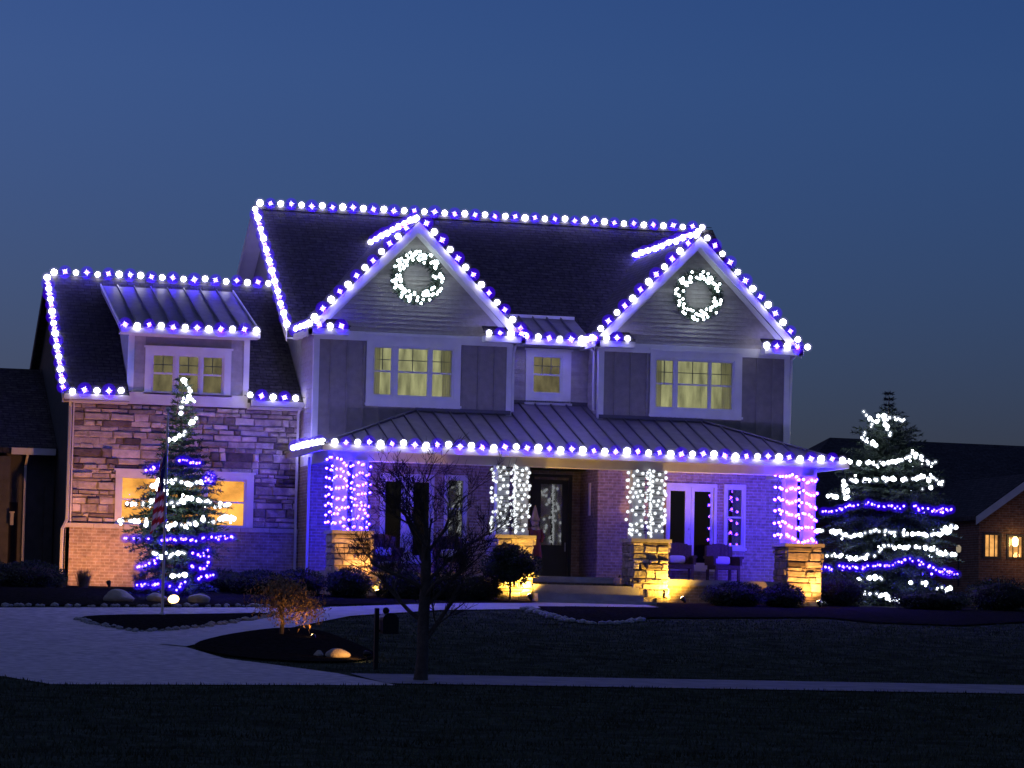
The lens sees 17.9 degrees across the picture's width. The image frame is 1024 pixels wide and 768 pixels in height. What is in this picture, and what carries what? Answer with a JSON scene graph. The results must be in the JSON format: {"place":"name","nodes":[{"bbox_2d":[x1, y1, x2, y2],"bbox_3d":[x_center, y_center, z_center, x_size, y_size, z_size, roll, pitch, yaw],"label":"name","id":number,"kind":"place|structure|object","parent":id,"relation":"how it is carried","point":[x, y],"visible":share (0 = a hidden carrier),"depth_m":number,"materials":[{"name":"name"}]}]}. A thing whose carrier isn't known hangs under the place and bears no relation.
{"place":"outdoors","nodes":[
{"label":"outdoors","id":0,"kind":"place"},
{"bbox_2d":[0,607,392,684],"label":"driveway","id":1,"kind":"structure","parent":0,"point":[53,645],"depth_m":56.60,"materials":[{"name":"concrete"}]},
{"bbox_2d":[82,613,264,629],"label":"flag bed","id":2,"kind":"object","parent":1,"relation":"on","point":[148,621],"visible":0.94,"depth_m":65.10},
{"bbox_2d":[159,407,170,613],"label":"flagpole","id":3,"kind":"object","parent":2,"relation":"on","point":[168,409],"visible":0.97,"depth_m":66.58,"materials":[{"name":"silver metal"}]},
{"bbox_2d":[150,452,165,533],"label":"flag","id":4,"kind":"object","parent":3,"relation":"attached to","point":[158,513],"visible":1,"depth_m":66.60,"materials":[{"name":"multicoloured fabric"}]},
{"bbox_2d":[73,611,285,631],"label":"edging stones","id":5,"kind":"object","parent":1,"relation":"on","point":[105,624],"visible":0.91,"depth_m":63.85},
{"bbox_2d":[0,602,1023,767],"bbox_3d":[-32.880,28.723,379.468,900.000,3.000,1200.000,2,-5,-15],"label":"lawn ground","id":6,"kind":"structure","parent":0,"point":[259,728],"depth_m":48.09,"materials":[{"name":"plant"}]},
{"bbox_2d":[1,602,296,606],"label":"edging stones","id":7,"kind":"object","parent":6,"relation":"on","point":[54,604],"visible":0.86,"depth_m":68.25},
{"bbox_2d":[0,584,534,604],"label":"foundation bed","id":8,"kind":"object","parent":6,"relation":"on","point":[74,595],"visible":0.65,"depth_m":71.43,"materials":[{"name":"soil"}]},
{"bbox_2d":[0,560,10,585],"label":"boxwood shrub","id":9,"kind":"object","parent":8,"relation":"on","point":[2,573],"visible":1,"depth_m":73.33,"materials":[{"name":"green plant"}]},
{"bbox_2d":[0,559,67,587],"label":"boxwood shrub","id":10,"kind":"object","parent":8,"relation":"on","point":[26,573],"visible":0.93,"depth_m":73.59,"materials":[{"name":"green plant"}]},
{"bbox_2d":[56,573,68,586],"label":"ornamental grass","id":11,"kind":"object","parent":8,"relation":"on","point":[63,584],"depth_m":74.83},
{"bbox_2d":[73,567,93,587],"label":"ornamental grass","id":12,"kind":"object","parent":8,"relation":"on","point":[83,579],"depth_m":74.86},
{"bbox_2d":[103,589,133,601],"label":"boulder","id":13,"kind":"object","parent":8,"relation":"on","point":[116,595],"visible":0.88,"depth_m":69.39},
{"bbox_2d":[133,570,150,588],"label":"ornamental grass","id":14,"kind":"object","parent":8,"relation":"on","point":[141,579],"depth_m":75.01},
{"bbox_2d":[147,593,166,600],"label":"boulder","id":15,"kind":"object","parent":8,"relation":"on","point":[154,597],"visible":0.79,"depth_m":69.91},
{"bbox_2d":[168,595,178,602],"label":"spotlight","id":16,"kind":"object","parent":8,"relation":"on","point":[173,598],"visible":0.97,"depth_m":69.29,"materials":[{"name":"white metal"}]},
{"bbox_2d":[113,377,239,596],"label":"spruce tree","id":17,"kind":"object","parent":8,"relation":"on","point":[179,513],"visible":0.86,"depth_m":72.15,"materials":[{"name":"green plant"}]},
{"bbox_2d":[136,581,185,590],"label":"light garland","id":18,"kind":"object","parent":17,"relation":"attached to","point":[142,585],"visible":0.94,"depth_m":71.50,"materials":[{"name":"blue"}]},
{"bbox_2d":[151,551,184,559],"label":"light garland","id":19,"kind":"object","parent":17,"relation":"attached to","point":[177,553],"visible":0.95,"depth_m":71.42,"materials":[{"name":"white"}]},
{"bbox_2d":[150,478,202,494],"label":"light garland","id":20,"kind":"object","parent":17,"relation":"attached to","point":[155,484],"visible":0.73,"depth_m":71.65,"materials":[{"name":"white"}]},
{"bbox_2d":[118,515,235,530],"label":"light garland","id":21,"kind":"object","parent":17,"relation":"attached to","point":[221,518],"visible":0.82,"depth_m":71.50,"materials":[{"name":"white"}]},
{"bbox_2d":[126,494,230,507],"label":"light garland","id":22,"kind":"object","parent":17,"relation":"attached to","point":[191,498],"visible":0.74,"depth_m":71.52,"materials":[{"name":"white"}]},
{"bbox_2d":[124,535,233,541],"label":"light garland","id":23,"kind":"object","parent":17,"relation":"attached to","point":[192,539],"visible":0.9,"depth_m":71.50},
{"bbox_2d":[168,417,197,440],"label":"light garland","id":24,"kind":"object","parent":17,"relation":"attached to","point":[192,422],"visible":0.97,"depth_m":72.14,"materials":[{"name":"white"}]},
{"bbox_2d":[179,378,194,414],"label":"light garland","id":25,"kind":"object","parent":17,"relation":"attached to","point":[183,398],"visible":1,"depth_m":72.48,"materials":[{"name":"white"}]},
{"bbox_2d":[187,594,209,602],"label":"boulder","id":26,"kind":"object","parent":8,"relation":"on","point":[200,598],"visible":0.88,"depth_m":70.11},
{"bbox_2d":[187,567,235,591],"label":"boxwood shrub","id":27,"kind":"object","parent":8,"relation":"on","point":[214,581],"visible":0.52,"depth_m":74.07,"materials":[{"name":"green plant"}]},
{"bbox_2d":[222,568,281,593],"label":"boxwood shrub","id":28,"kind":"object","parent":8,"relation":"on","point":[247,577],"visible":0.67,"depth_m":73.73,"materials":[{"name":"green plant"}]},
{"bbox_2d":[272,567,325,595],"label":"boxwood shrub","id":29,"kind":"object","parent":8,"relation":"on","point":[313,582],"visible":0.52,"depth_m":73.83,"materials":[{"name":"green plant"}]},
{"bbox_2d":[323,566,372,597],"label":"boxwood shrub","id":30,"kind":"object","parent":8,"relation":"on","point":[352,582],"visible":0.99,"depth_m":73.77,"materials":[{"name":"green plant"}]},
{"bbox_2d":[371,569,420,598],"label":"boxwood shrub","id":31,"kind":"object","parent":8,"relation":"on","point":[407,593],"visible":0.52,"depth_m":74.12,"materials":[{"name":"green plant"}]},
{"bbox_2d":[430,572,476,599],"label":"boxwood shrub","id":32,"kind":"object","parent":8,"relation":"on","point":[442,596],"visible":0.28,"depth_m":74.30,"materials":[{"name":"green plant"}]},
{"bbox_2d":[462,575,502,599],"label":"boxwood shrub","id":33,"kind":"object","parent":8,"relation":"on","point":[492,591],"visible":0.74,"depth_m":74.71,"materials":[{"name":"green plant"}]},
{"bbox_2d":[478,542,542,602],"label":"standard tree","id":34,"kind":"object","parent":8,"relation":"on","point":[516,562],"visible":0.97,"depth_m":74.69,"materials":[{"name":"green plant"}]},
{"bbox_2d":[195,627,373,660],"bbox_3d":[-4.456,4.819,60.558,3.298,0.588,7.524,2,-5,-15],"label":"maple bed","id":35,"kind":"object","parent":6,"relation":"on","point":[290,643],"visible":0.96,"depth_m":60.08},
{"bbox_2d":[229,567,331,633],"bbox_3d":[-4.361,4.210,62.883,1.840,1.357,1.440,0,-5,16],"label":"weeping maple","id":36,"kind":"object","parent":35,"relation":"on","point":[287,597],"visible":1,"depth_m":62.73,"materials":[{"name":"brown plant"}]},
{"bbox_2d":[325,648,350,657],"bbox_3d":[-3.112,4.837,58.070,0.450,0.234,0.435,2,-5,-15],"label":"boulder","id":37,"kind":"object","parent":35,"relation":"on","point":[337,652],"visible":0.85,"depth_m":57.91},
{"bbox_2d":[373,607,398,669],"bbox_3d":[-2.188,4.433,55.956,0.375,1.180,0.440,2,-5,-15],"label":"mailbox","id":38,"kind":"object","parent":6,"relation":"on","point":[386,622],"visible":0.97,"depth_m":55.85,"materials":[{"name":"black metal"}]},
{"bbox_2d":[160,602,654,645],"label":"front walk","id":39,"kind":"structure","parent":6,"relation":"on","point":[333,613],"depth_m":69.30,"materials":[{"name":"concrete"}]},
{"bbox_2d":[0,205,848,605],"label":"house","id":40,"kind":"structure","parent":6,"relation":"on","point":[386,365],"depth_m":79.23,"materials":[{"name":"beige"}]},
{"bbox_2d":[7,502,17,563],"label":"wall","id":41,"kind":"structure","parent":40,"relation":"in","point":[13,506],"depth_m":79.86,"materials":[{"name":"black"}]},
{"bbox_2d":[43,274,67,391],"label":"light string","id":42,"kind":"object","parent":40,"relation":"attached to","point":[53,318],"visible":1,"depth_m":79.75,"materials":[{"name":"white"}]},
{"bbox_2d":[66,384,130,395],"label":"light string","id":43,"kind":"object","parent":40,"relation":"attached to","point":[84,389],"visible":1,"depth_m":77.59,"materials":[{"name":"white"}]},
{"bbox_2d":[51,267,270,285],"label":"light string","id":44,"kind":"object","parent":40,"relation":"attached to","point":[130,274],"visible":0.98,"depth_m":82.79,"materials":[{"name":"white"}]},
{"bbox_2d":[114,468,255,531],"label":"window","id":45,"kind":"structure","parent":40,"relation":"in","point":[238,488],"depth_m":78.90,"materials":[{"name":"glass"}]},
{"bbox_2d":[143,345,232,396],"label":"window","id":46,"kind":"structure","parent":40,"relation":"in","point":[209,369],"depth_m":78.90,"materials":[{"name":"white paint"}]},
{"bbox_2d":[119,319,262,333],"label":"light string","id":47,"kind":"object","parent":40,"relation":"attached to","point":[173,326],"visible":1,"depth_m":78.30,"materials":[{"name":"white"}]},
{"bbox_2d":[252,206,289,326],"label":"light string","id":48,"kind":"object","parent":40,"relation":"attached to","point":[270,262],"visible":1,"depth_m":81.81,"materials":[{"name":"white"}]},
{"bbox_2d":[244,391,304,401],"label":"light string","id":49,"kind":"object","parent":40,"relation":"attached to","point":[262,396],"visible":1,"depth_m":78.68,"materials":[{"name":"white"}]},
{"bbox_2d":[290,437,324,450],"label":"light string","id":50,"kind":"object","parent":40,"relation":"attached to","point":[300,444],"visible":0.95,"depth_m":77.02,"materials":[{"name":"white"}]},
{"bbox_2d":[290,320,350,334],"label":"light string","id":51,"kind":"object","parent":40,"relation":"attached to","point":[320,324],"visible":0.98,"depth_m":77.68,"materials":[{"name":"white"}]},
{"bbox_2d":[324,456,371,529],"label":"post lights","id":52,"kind":"object","parent":40,"relation":"attached to","point":[343,487],"visible":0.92,"depth_m":75.23,"materials":[{"name":"white"}]},
{"bbox_2d":[311,216,418,319],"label":"light string","id":53,"kind":"object","parent":40,"relation":"attached to","point":[356,275],"visible":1,"depth_m":78.03,"materials":[{"name":"white"}]},
{"bbox_2d":[372,534,403,571],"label":"armchair","id":54,"kind":"object","parent":40,"relation":"on","point":[391,546],"visible":0.27,"depth_m":77.60,"materials":[{"name":"brown wicker"}]},
{"bbox_2d":[368,214,418,243],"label":"light string","id":55,"kind":"object","parent":40,"relation":"attached to","point":[385,233],"visible":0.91,"depth_m":81.58,"materials":[{"name":"white"}]},
{"bbox_2d":[379,473,434,563],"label":"french door","id":56,"kind":"structure","parent":40,"relation":"in","point":[405,527],"depth_m":78.32,"materials":[{"name":"white paint"}]},
{"bbox_2d":[364,332,462,408],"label":"window","id":57,"kind":"structure","parent":40,"relation":"in","point":[403,370],"depth_m":78.70,"materials":[{"name":"glass"}]},
{"bbox_2d":[390,248,445,306],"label":"wreath","id":58,"kind":"object","parent":40,"relation":"attached to","point":[431,290],"visible":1,"depth_m":78.60,"materials":[{"name":"white"}]},
{"bbox_2d":[431,536,464,573],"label":"armchair","id":59,"kind":"object","parent":40,"relation":"on","point":[435,550],"visible":0.25,"depth_m":77.96,"materials":[{"name":"brown wicker"}]},
{"bbox_2d":[443,475,467,543],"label":"window","id":60,"kind":"structure","parent":40,"relation":"in","point":[462,477],"depth_m":78.66,"materials":[{"name":"white paint"}]},
{"bbox_2d":[422,218,524,330],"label":"light string","id":61,"kind":"object","parent":40,"relation":"attached to","point":[457,257],"visible":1,"depth_m":78.73,"materials":[{"name":"white"}]},
{"bbox_2d":[255,199,711,229],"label":"light string","id":62,"kind":"object","parent":40,"relation":"attached to","point":[434,212],"visible":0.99,"depth_m":85.99,"materials":[{"name":"white"}]},
{"bbox_2d":[484,328,527,338],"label":"light string","id":63,"kind":"object","parent":40,"relation":"attached to","point":[522,333],"visible":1,"depth_m":78.77,"materials":[{"name":"white"}]},
{"bbox_2d":[489,464,530,533],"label":"post lights","id":64,"kind":"object","parent":40,"relation":"attached to","point":[514,484],"visible":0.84,"depth_m":76.22,"materials":[{"name":"white"}]},
{"bbox_2d":[528,505,544,575],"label":"figurine","id":65,"kind":"object","parent":40,"relation":"on","point":[536,531],"visible":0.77,"depth_m":77.47,"materials":[{"name":"black metal"}]},
{"bbox_2d":[524,348,572,405],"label":"window","id":66,"kind":"structure","parent":40,"relation":"in","point":[548,371],"depth_m":80.57,"materials":[{"name":"white paint"}]},
{"bbox_2d":[534,479,568,576],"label":"front door","id":67,"kind":"structure","parent":40,"relation":"in","point":[554,557],"depth_m":80.90,"materials":[{"name":"paint"}]},
{"bbox_2d":[526,332,583,343],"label":"light string","id":68,"kind":"object","parent":40,"relation":"attached to","point":[549,338],"visible":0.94,"depth_m":79.95,"materials":[{"name":"white"}]},
{"bbox_2d":[332,437,852,463],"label":"light string","id":69,"kind":"object","parent":40,"relation":"attached to","point":[482,447],"visible":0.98,"depth_m":76.54,"materials":[{"name":"white"}]},
{"bbox_2d":[583,333,635,343],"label":"light string","id":70,"kind":"object","parent":40,"relation":"attached to","point":[589,339],"visible":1,"depth_m":79.42,"materials":[{"name":"white"}]},
{"bbox_2d":[613,575,624,585],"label":"pumpkin","id":71,"kind":"object","parent":40,"relation":"on","point":[618,581],"visible":1,"depth_m":76.57,"materials":[{"name":"grey plant"}]},
{"bbox_2d":[625,469,667,537],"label":"post lights","id":72,"kind":"object","parent":40,"relation":"attached to","point":[649,484],"visible":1,"depth_m":77.05,"materials":[{"name":"white"}]},
{"bbox_2d":[597,231,699,332],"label":"light string","id":73,"kind":"object","parent":40,"relation":"attached to","point":[655,274],"visible":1,"depth_m":79.88,"materials":[{"name":"white"}]},
{"bbox_2d":[632,229,700,259],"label":"light string","id":74,"kind":"object","parent":40,"relation":"attached to","point":[659,246],"visible":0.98,"depth_m":83.13,"materials":[{"name":"white"}]},
{"bbox_2d":[668,542,697,579],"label":"armchair","id":75,"kind":"object","parent":40,"relation":"on","point":[682,549],"visible":0.62,"depth_m":79.45,"materials":[{"name":"brown wicker"}]},
{"bbox_2d":[668,555,684,563],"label":"pillow","id":76,"kind":"object","parent":75,"relation":"on","point":[675,559],"visible":1,"depth_m":79.25,"materials":[{"name":"beige fabric"}]},
{"bbox_2d":[665,483,716,571],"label":"french door","id":77,"kind":"structure","parent":40,"relation":"in","point":[689,488],"depth_m":80.16,"materials":[{"name":"white paint"}]},
{"bbox_2d":[649,348,743,419],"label":"window","id":78,"kind":"structure","parent":40,"relation":"in","point":[685,383],"depth_m":80.51,"materials":[{"name":"glass"}]},
{"bbox_2d":[671,268,723,321],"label":"wreath","id":79,"kind":"object","parent":40,"relation":"attached to","point":[702,314],"visible":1,"depth_m":80.39,"materials":[{"name":"white"}]},
{"bbox_2d":[703,544,743,580],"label":"armchair","id":80,"kind":"object","parent":40,"relation":"on","point":[713,552],"visible":0.94,"depth_m":79.53,"materials":[{"name":"brown wicker"}]},
{"bbox_2d":[716,557,729,564],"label":"pillow","id":81,"kind":"object","parent":80,"relation":"on","point":[722,560],"visible":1,"depth_m":79.50,"materials":[{"name":"beige fabric"}]},
{"bbox_2d":[723,484,746,551],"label":"window","id":82,"kind":"structure","parent":40,"relation":"in","point":[741,547],"depth_m":80.43,"materials":[{"name":"white paint"}]},
{"bbox_2d":[704,233,803,345],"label":"light string","id":83,"kind":"object","parent":40,"relation":"attached to","point":[744,280],"visible":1,"depth_m":80.55,"materials":[{"name":"white"}]},
{"bbox_2d":[764,342,809,351],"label":"light string","id":84,"kind":"object","parent":40,"relation":"attached to","point":[796,346],"visible":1,"depth_m":80.57,"materials":[{"name":"white"}]},
{"bbox_2d":[773,473,817,542],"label":"post lights","id":85,"kind":"object","parent":40,"relation":"on","point":[798,514],"visible":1,"depth_m":78.00,"materials":[{"name":"pink"}]},
{"bbox_2d":[333,436,543,679],"bbox_3d":[-1.224,2.846,52.898,3.428,4.172,2.912,2,-5,-15],"label":"bare tree","id":86,"kind":"object","parent":6,"relation":"on","point":[424,548],"visible":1,"depth_m":52.98,"materials":[{"name":"brown plant"}]},
{"bbox_2d":[519,606,645,624],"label":"edging stones","id":87,"kind":"object","parent":6,"relation":"on","point":[534,610],"visible":0.99,"depth_m":69.88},
{"bbox_2d":[538,602,1023,624],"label":"garden bed","id":88,"kind":"object","parent":6,"relation":"on","point":[963,616],"visible":0.76,"depth_m":74.37,"materials":[{"name":"soil"}]},
{"bbox_2d":[698,581,766,606],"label":"boxwood shrub","id":89,"kind":"object","parent":88,"relation":"on","point":[739,593],"visible":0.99,"depth_m":76.25,"materials":[{"name":"green plant"}]},
{"bbox_2d":[762,582,805,606],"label":"boxwood shrub","id":90,"kind":"object","parent":88,"relation":"on","point":[783,595],"visible":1,"depth_m":76.67,"materials":[{"name":"green plant"}]},
{"bbox_2d":[821,572,870,605],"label":"boxwood shrub","id":91,"kind":"object","parent":88,"relation":"on","point":[836,590],"visible":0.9,"depth_m":79.01,"materials":[{"name":"green plant"}]},
{"bbox_2d":[815,391,964,606],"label":"spruce tree","id":92,"kind":"object","parent":88,"relation":"on","point":[862,518],"visible":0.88,"depth_m":80.98,"materials":[{"name":"green plant"}]},
{"bbox_2d":[861,411,879,446],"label":"light garland","id":93,"kind":"object","parent":92,"relation":"attached to","point":[872,442],"visible":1,"depth_m":81.28,"materials":[{"name":"white"}]},
{"bbox_2d":[826,474,942,499],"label":"light garland","id":94,"kind":"object","parent":92,"relation":"attached to","point":[916,478],"visible":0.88,"depth_m":80.63,"materials":[{"name":"white"}]},
{"bbox_2d":[816,524,957,539],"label":"light garland","id":95,"kind":"object","parent":92,"relation":"attached to","point":[924,534],"visible":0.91,"depth_m":80.20,"materials":[{"name":"white"}]},
{"bbox_2d":[822,501,951,513],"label":"light garland","id":96,"kind":"object","parent":92,"relation":"attached to","point":[942,511],"visible":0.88,"depth_m":80.40,"materials":[{"name":"blue"}]},
{"bbox_2d":[824,545,956,560],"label":"light garland","id":97,"kind":"object","parent":92,"relation":"attached to","point":[951,554],"visible":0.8,"depth_m":79.99,"materials":[{"name":"white"}]},
{"bbox_2d":[846,449,935,467],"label":"light garland","id":98,"kind":"object","parent":92,"relation":"attached to","point":[892,461],"visible":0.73,"depth_m":80.67,"materials":[{"name":"white"}]},
{"bbox_2d":[824,558,957,575],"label":"light garland","id":99,"kind":"object","parent":92,"relation":"attached to","point":[929,566],"visible":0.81,"depth_m":80.06,"materials":[{"name":"blue"}]},
{"bbox_2d":[885,587,972,609],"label":"boxwood shrub","id":100,"kind":"object","parent":88,"relation":"on","point":[928,599],"visible":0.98,"depth_m":78.20,"materials":[{"name":"green plant"}]},
{"bbox_2d":[963,576,1023,610],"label":"boxwood shrub","id":101,"kind":"object","parent":88,"relation":"on","point":[1001,595],"visible":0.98,"depth_m":79.12,"materials":[{"name":"green plant"}]},
{"bbox_2d":[797,438,1023,606],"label":"neighbor house","id":102,"kind":"structure","parent":6,"relation":"on","point":[983,486],"depth_m":103.03,"materials":[{"name":"brick"}]},
{"bbox_2d":[983,532,1001,558],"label":"window","id":103,"kind":"structure","parent":102,"relation":"in","point":[989,539],"depth_m":100.47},
{"bbox_2d":[1006,534,1023,559],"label":"window","id":104,"kind":"structure","parent":102,"relation":"in","point":[1012,552],"depth_m":100.64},
{"bbox_2d":[956,545,960,586],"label":"path lamp","id":105,"kind":"object","parent":6,"relation":"on","point":[958,549],"visible":0.98,"depth_m":95.76,"materials":[{"name":"black metal"}]},
{"bbox_2d":[0,0,1023,556],"label":"sky","id":106,"kind":"structure","parent":0,"point":[860,162],"materials":[{"name":"blue"}]},
{"bbox_2d":[117,603,1023,684],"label":"lawn grass","id":107,"kind":"structure","parent":0,"point":[743,645],"depth_m":63.26,"materials":[{"name":"plant"}]},
{"bbox_2d":[351,673,1023,693],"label":"sidewalk","id":108,"kind":"structure","parent":0,"point":[675,683],"depth_m":54.35,"materials":[{"name":"concrete"}]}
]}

